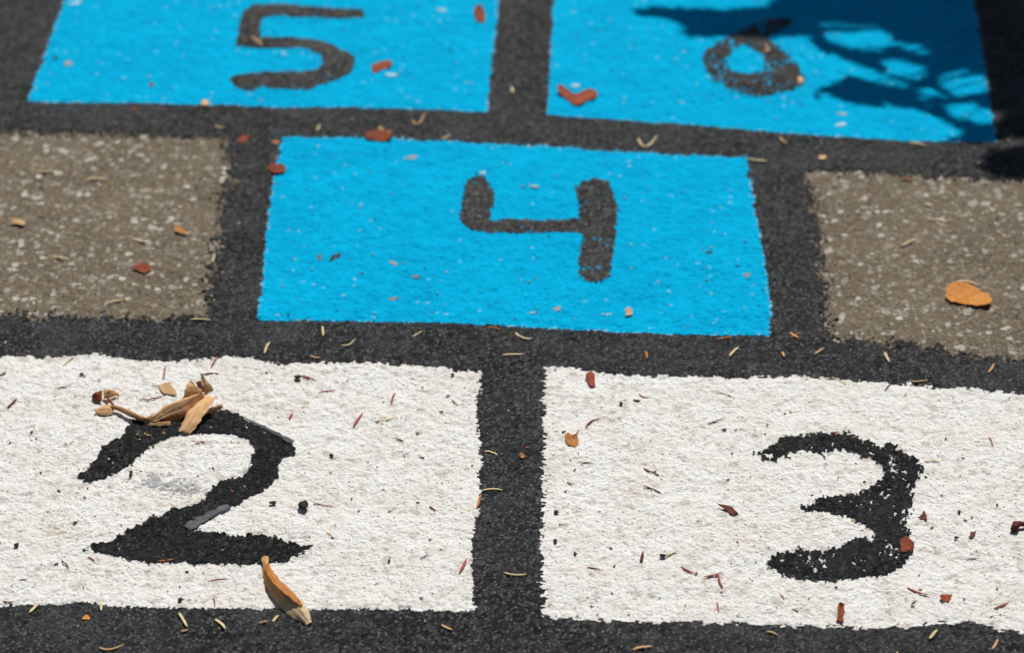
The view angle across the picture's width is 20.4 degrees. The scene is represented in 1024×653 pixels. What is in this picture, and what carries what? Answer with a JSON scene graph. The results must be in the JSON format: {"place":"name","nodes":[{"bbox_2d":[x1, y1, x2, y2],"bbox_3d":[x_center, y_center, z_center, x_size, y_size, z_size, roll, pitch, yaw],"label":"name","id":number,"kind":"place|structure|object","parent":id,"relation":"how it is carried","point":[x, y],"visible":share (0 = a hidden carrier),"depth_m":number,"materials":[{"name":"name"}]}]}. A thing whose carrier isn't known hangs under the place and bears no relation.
{"place":"outdoors","nodes":[
{"label":"outdoors","id":0,"kind":"place"},
{"bbox_2d":[0,0,1023,368],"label":"asphalt ground","id":1,"kind":"structure","parent":0,"point":[166,184],"depth_m":2.33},
{"bbox_2d":[12,217,25,225],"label":"leaf scrap","id":2,"kind":"object","parent":1,"relation":"on","point":[18,221],"visible":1,"depth_m":2.34,"materials":[{"name":"beige plant"}]},
{"bbox_2d":[85,177,106,180],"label":"dry needle","id":3,"kind":"object","parent":1,"relation":"on","point":[95,178],"visible":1,"depth_m":2.40,"materials":[{"name":"plant"}]},
{"bbox_2d":[132,262,150,273],"bbox_3d":[-0.296,-0.047,2.283,0.013,0.002,0.014,-20,38,-28],"label":"leaf scrap","id":4,"kind":"object","parent":1,"relation":"on","point":[143,267],"visible":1,"depth_m":2.28,"materials":[{"name":"red plant"}]},
{"bbox_2d":[174,226,185,233],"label":"leaf scrap","id":5,"kind":"object","parent":1,"relation":"on","point":[178,229],"visible":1,"depth_m":2.33,"materials":[{"name":"orange plant"}]},
{"bbox_2d":[0,352,483,611],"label":"painted square","id":6,"kind":"structure","parent":1,"relation":"on","point":[271,456],"depth_m":2.04,"materials":[{"name":"white paint"}]},
{"bbox_2d":[92,373,222,433],"bbox_3d":[-0.264,0.055,2.104,0.100,0.024,0.053,0,33,0],"label":"crumpled leaf","id":7,"kind":"object","parent":6,"relation":"on","point":[192,405],"visible":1,"depth_m":2.10,"materials":[{"name":"beige plant"}]},
{"bbox_2d":[157,382,176,394],"bbox_3d":[-0.259,0.048,2.134,0.010,0.002,0.021,-13,35,-19],"label":"dry petal","id":8,"kind":"object","parent":6,"relation":"on","point":[166,388],"visible":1,"depth_m":2.14,"materials":[{"name":"beige plant"}]},
{"bbox_2d":[261,556,311,624],"bbox_3d":[-0.157,0.177,1.928,0.015,0.012,0.078,-16,36,-24],"label":"curled leaf","id":9,"kind":"object","parent":6,"relation":"on","point":[288,601],"visible":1,"depth_m":1.92,"materials":[{"name":"beige plant"}]},
{"bbox_2d":[298,500,307,509],"bbox_3d":[-0.148,0.126,2.011,0.008,0.003,0.011,0,33,0],"label":"dry seed","id":10,"kind":"object","parent":6,"relation":"on","point":[303,505],"visible":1,"depth_m":2.01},
{"bbox_2d":[459,558,466,572],"bbox_3d":[-0.034,0.164,1.955,0.005,0.001,0.016,0,33,0],"label":"dry needle","id":11,"kind":"object","parent":6,"relation":"on","point":[462,566],"visible":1,"depth_m":1.95,"materials":[{"name":"red plant"}]},
{"bbox_2d":[27,0,499,111],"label":"painted square","id":12,"kind":"structure","parent":1,"relation":"on","point":[177,56],"depth_m":2.60,"materials":[{"name":"blue paint"}]},
{"bbox_2d":[64,61,72,65],"bbox_3d":[-0.403,-0.239,2.583,0.009,0.001,0.011,0,33,0],"label":"leaf crumb","id":13,"kind":"object","parent":12,"relation":"on","point":[66,63],"visible":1,"depth_m":2.58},
{"bbox_2d":[69,0,81,4],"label":"paint chip","id":14,"kind":"object","parent":12,"relation":"on","point":[77,1],"visible":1,"depth_m":2.69,"materials":[{"name":"paint"}]},
{"bbox_2d":[201,100,209,104],"bbox_3d":[-0.271,-0.198,2.519,0.009,0.001,0.010,0,33,0],"label":"leaf crumb","id":15,"kind":"object","parent":12,"relation":"on","point":[204,102],"visible":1,"depth_m":2.52,"materials":[{"name":"beige plant"}]},
{"bbox_2d":[371,60,391,72],"bbox_3d":[-0.119,-0.236,2.576,0.023,0.003,0.013,-21,38,-29],"label":"leaf scrap","id":16,"kind":"object","parent":12,"relation":"on","point":[380,65],"visible":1,"depth_m":2.58,"materials":[{"name":"brown plant"}]},
{"bbox_2d":[385,73,397,75],"bbox_3d":[-0.109,-0.227,2.565,0.012,0.001,0.005,0,33,0],"label":"paint chip","id":17,"kind":"object","parent":12,"relation":"on","point":[390,74],"visible":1,"depth_m":2.56,"materials":[{"name":"white paint"}]},
{"bbox_2d":[473,4,485,21],"bbox_3d":[-0.030,-0.293,2.663,0.010,0.005,0.029,-5,33,-8],"label":"leaf scrap","id":18,"kind":"object","parent":12,"relation":"on","point":[479,13],"visible":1,"depth_m":2.66,"materials":[{"name":"brown plant"}]},
{"bbox_2d":[0,0,1023,652],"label":"border lines","id":19,"kind":"object","parent":1,"relation":"on","point":[512,384],"visible":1,"depth_m":2.19,"materials":[{"name":"black paint"}]},
{"bbox_2d":[29,602,40,612],"bbox_3d":[-0.322,0.190,1.918,0.007,0.001,0.012,0,33,0],"label":"dry needle","id":20,"kind":"object","parent":19,"relation":"on","point":[34,607],"visible":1,"depth_m":1.92,"materials":[{"name":"plant"}]},
{"bbox_2d":[99,644,123,650],"bbox_3d":[-0.265,0.212,1.883,0.017,0.001,0.006,0,33,0],"label":"dry needle","id":21,"kind":"object","parent":19,"relation":"on","point":[101,648],"visible":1,"depth_m":1.88,"materials":[{"name":"beige plant"}]},
{"bbox_2d":[178,613,187,626],"bbox_3d":[-0.220,0.196,1.905,0.008,0.001,0.016,0,33,0],"label":"dry needle","id":22,"kind":"object","parent":19,"relation":"on","point":[182,619],"visible":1,"depth_m":1.90,"materials":[{"name":"plant"}]},
{"bbox_2d":[191,318,209,319],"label":"dry needle","id":23,"kind":"object","parent":19,"relation":"on","point":[200,319],"visible":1,"depth_m":2.22,"materials":[{"name":"plant"}]},
{"bbox_2d":[215,619,225,628],"bbox_3d":[-0.195,0.199,1.901,0.008,0.001,0.011,0,33,0],"label":"dry needle","id":24,"kind":"object","parent":19,"relation":"on","point":[220,623],"visible":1,"depth_m":1.90,"materials":[{"name":"plant"}]},
{"bbox_2d":[237,134,250,142],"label":"leaf scrap","id":25,"kind":"object","parent":19,"relation":"on","point":[243,138],"visible":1,"depth_m":2.46,"materials":[{"name":"brown plant"}]},
{"bbox_2d":[365,129,392,141],"bbox_3d":[-0.115,-0.166,2.464,0.024,0.004,0.018,0,33,0],"label":"fallen leaf","id":26,"kind":"object","parent":19,"relation":"on","point":[380,135],"visible":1,"depth_m":2.46,"materials":[{"name":"brown plant"}]},
{"bbox_2d":[412,112,424,124],"bbox_3d":[-0.083,-0.182,2.492,0.009,0.001,0.023,6,33,9],"label":"dry needle","id":27,"kind":"object","parent":19,"relation":"on","point":[420,121],"visible":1,"depth_m":2.49,"materials":[{"name":"beige plant"}]},
{"bbox_2d":[481,488,500,490],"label":"dry needle","id":28,"kind":"object","parent":19,"relation":"on","point":[491,489],"visible":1,"depth_m":2.03,"materials":[{"name":"plant"}]},
{"bbox_2d":[504,572,525,575],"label":"dry needle","id":29,"kind":"object","parent":19,"relation":"on","point":[514,574],"visible":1,"depth_m":1.95,"materials":[{"name":"plant"}]},
{"bbox_2d":[632,645,651,649],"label":"dry needle","id":30,"kind":"object","parent":19,"relation":"on","point":[639,647],"visible":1,"depth_m":1.88,"materials":[{"name":"beige plant"}]},
{"bbox_2d":[638,136,656,146],"bbox_3d":[0.119,-0.160,2.460,0.018,0.001,0.017,-7,33,-10],"label":"dry needle","id":31,"kind":"object","parent":19,"relation":"on","point":[641,144],"visible":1,"depth_m":2.46,"materials":[{"name":"plant"}]},
{"bbox_2d":[991,639,997,649],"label":"dry needle","id":32,"kind":"object","parent":19,"relation":"on","point":[995,644],"visible":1,"depth_m":1.88,"materials":[{"name":"beige plant"}]},
{"bbox_2d":[0,0,1023,652],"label":"dirt specks","id":33,"kind":"object","parent":1,"relation":"on","point":[488,324],"visible":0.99,"depth_m":2.15,"materials":[{"name":"brown soil"}]},
{"bbox_2d":[257,135,772,336],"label":"painted square","id":34,"kind":"structure","parent":1,"relation":"on","point":[421,217],"depth_m":2.32,"materials":[{"name":"blue paint"}]},
{"bbox_2d":[267,163,285,172],"bbox_3d":[-0.200,-0.134,2.418,0.017,0.003,0.015,0,33,0],"label":"leaf scrap","id":35,"kind":"object","parent":34,"relation":"on","point":[276,168],"visible":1,"depth_m":2.42,"materials":[{"name":"brown plant"}]},
{"bbox_2d":[328,253,340,261],"bbox_3d":[-0.143,-0.056,2.299,0.010,0.001,0.014,0,33,0],"label":"leaf crumb","id":36,"kind":"object","parent":34,"relation":"on","point":[336,255],"visible":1,"depth_m":2.30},
{"bbox_2d":[406,155,416,159],"bbox_3d":[-0.086,-0.145,2.436,0.011,0.001,0.009,0,33,0],"label":"paint chip","id":37,"kind":"object","parent":34,"relation":"on","point":[412,157],"visible":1,"depth_m":2.44,"materials":[{"name":"grey paint"}]},
{"bbox_2d":[625,307,632,315],"bbox_3d":[0.092,-0.011,2.230,0.006,0.002,0.013,0,33,0],"label":"leaf crumb","id":38,"kind":"object","parent":34,"relation":"on","point":[628,310],"visible":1,"depth_m":2.23,"materials":[{"name":"beige plant"}]},
{"bbox_2d":[546,0,998,142],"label":"painted square","id":39,"kind":"structure","parent":1,"relation":"on","point":[910,56],"depth_m":2.58,"materials":[{"name":"blue paint"}]},
{"bbox_2d":[557,84,597,104],"bbox_3d":[0.059,-0.209,2.531,0.029,0.006,0.034,-20,38,-28],"label":"fallen leaf","id":40,"kind":"object","parent":39,"relation":"on","point":[581,97],"visible":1,"depth_m":2.53,"materials":[{"name":"brown plant"}]},
{"bbox_2d":[835,122,845,126],"bbox_3d":[0.287,-0.177,2.487,0.010,0.001,0.007,0,33,0],"label":"paint chip","id":41,"kind":"object","parent":39,"relation":"on","point":[840,124],"visible":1,"depth_m":2.49,"materials":[{"name":"paint"}]},
{"bbox_2d":[537,366,1023,633],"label":"painted square","id":42,"kind":"structure","parent":1,"relation":"on","point":[871,570],"depth_m":2.02,"materials":[{"name":"white paint"}]},
{"bbox_2d":[565,429,578,446],"bbox_3d":[0.044,0.082,2.081,0.010,0.004,0.018,0,33,0],"label":"leaf scrap","id":43,"kind":"object","parent":42,"relation":"on","point":[571,440],"visible":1,"depth_m":2.08,"materials":[{"name":"orange plant"}]},
{"bbox_2d":[585,371,594,386],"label":"leaf scrap","id":44,"kind":"object","parent":42,"relation":"on","point":[590,376],"visible":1,"depth_m":2.15,"materials":[{"name":"red plant"}]},
{"bbox_2d":[640,552,643,562],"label":"dry needle","id":45,"kind":"object","parent":42,"relation":"on","point":[642,557],"visible":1,"depth_m":1.96,"materials":[{"name":"red plant"}]},
{"bbox_2d":[717,503,738,515],"bbox_3d":[0.153,0.129,2.009,0.015,0.002,0.013,0,33,0],"label":"leaf scrap","id":46,"kind":"object","parent":42,"relation":"on","point":[730,510],"visible":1,"depth_m":2.01,"materials":[{"name":"red plant"}]},
{"bbox_2d":[836,602,844,621],"bbox_3d":[0.221,0.192,1.911,0.007,0.003,0.019,0,33,0],"label":"leaf scrap","id":47,"kind":"object","parent":42,"relation":"on","point":[841,610],"visible":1,"depth_m":1.91,"materials":[{"name":"red plant"}]},
{"bbox_2d":[900,536,913,551],"bbox_3d":[0.274,0.151,1.974,0.010,0.003,0.016,0,33,0],"label":"leaf scrap","id":48,"kind":"object","parent":42,"relation":"on","point":[906,543],"visible":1,"depth_m":1.98,"materials":[{"name":"red plant"}]},
{"bbox_2d":[907,587,928,594],"bbox_3d":[0.276,0.180,1.932,0.014,0.001,0.009,0,33,0],"label":"dry needle","id":49,"kind":"object","parent":42,"relation":"on","point":[917,591],"visible":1,"depth_m":1.93,"materials":[{"name":"red plant"}]},
{"bbox_2d":[917,511,926,520],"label":"leaf scrap","id":50,"kind":"object","parent":42,"relation":"on","point":[923,516],"visible":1,"depth_m":2.00,"materials":[{"name":"red plant"}]},
{"bbox_2d":[940,594,951,601],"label":"leaf scrap","id":51,"kind":"object","parent":42,"relation":"on","point":[945,597],"visible":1,"depth_m":1.93,"materials":[{"name":"red plant"}]},
{"bbox_2d":[969,531,975,537],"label":"leaf scrap","id":52,"kind":"object","parent":42,"relation":"on","point":[972,534],"visible":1,"depth_m":1.99,"materials":[{"name":"red plant"}]},
{"bbox_2d":[1011,521,1023,532],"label":"twig","id":53,"kind":"object","parent":42,"relation":"on","point":[1016,525],"visible":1,"depth_m":1.99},
{"bbox_2d":[928,630,936,638],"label":"dry needle","id":54,"kind":"object","parent":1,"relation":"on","point":[931,636],"visible":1,"depth_m":1.89,"materials":[{"name":"plant"}]},
{"bbox_2d":[946,281,991,305],"bbox_3d":[0.361,-0.026,2.247,0.037,0.005,0.026,9,34,14],"label":"fallen leaf","id":55,"kind":"object","parent":1,"relation":"on","point":[965,293],"visible":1,"depth_m":2.25,"materials":[{"name":"orange plant"}]}
]}

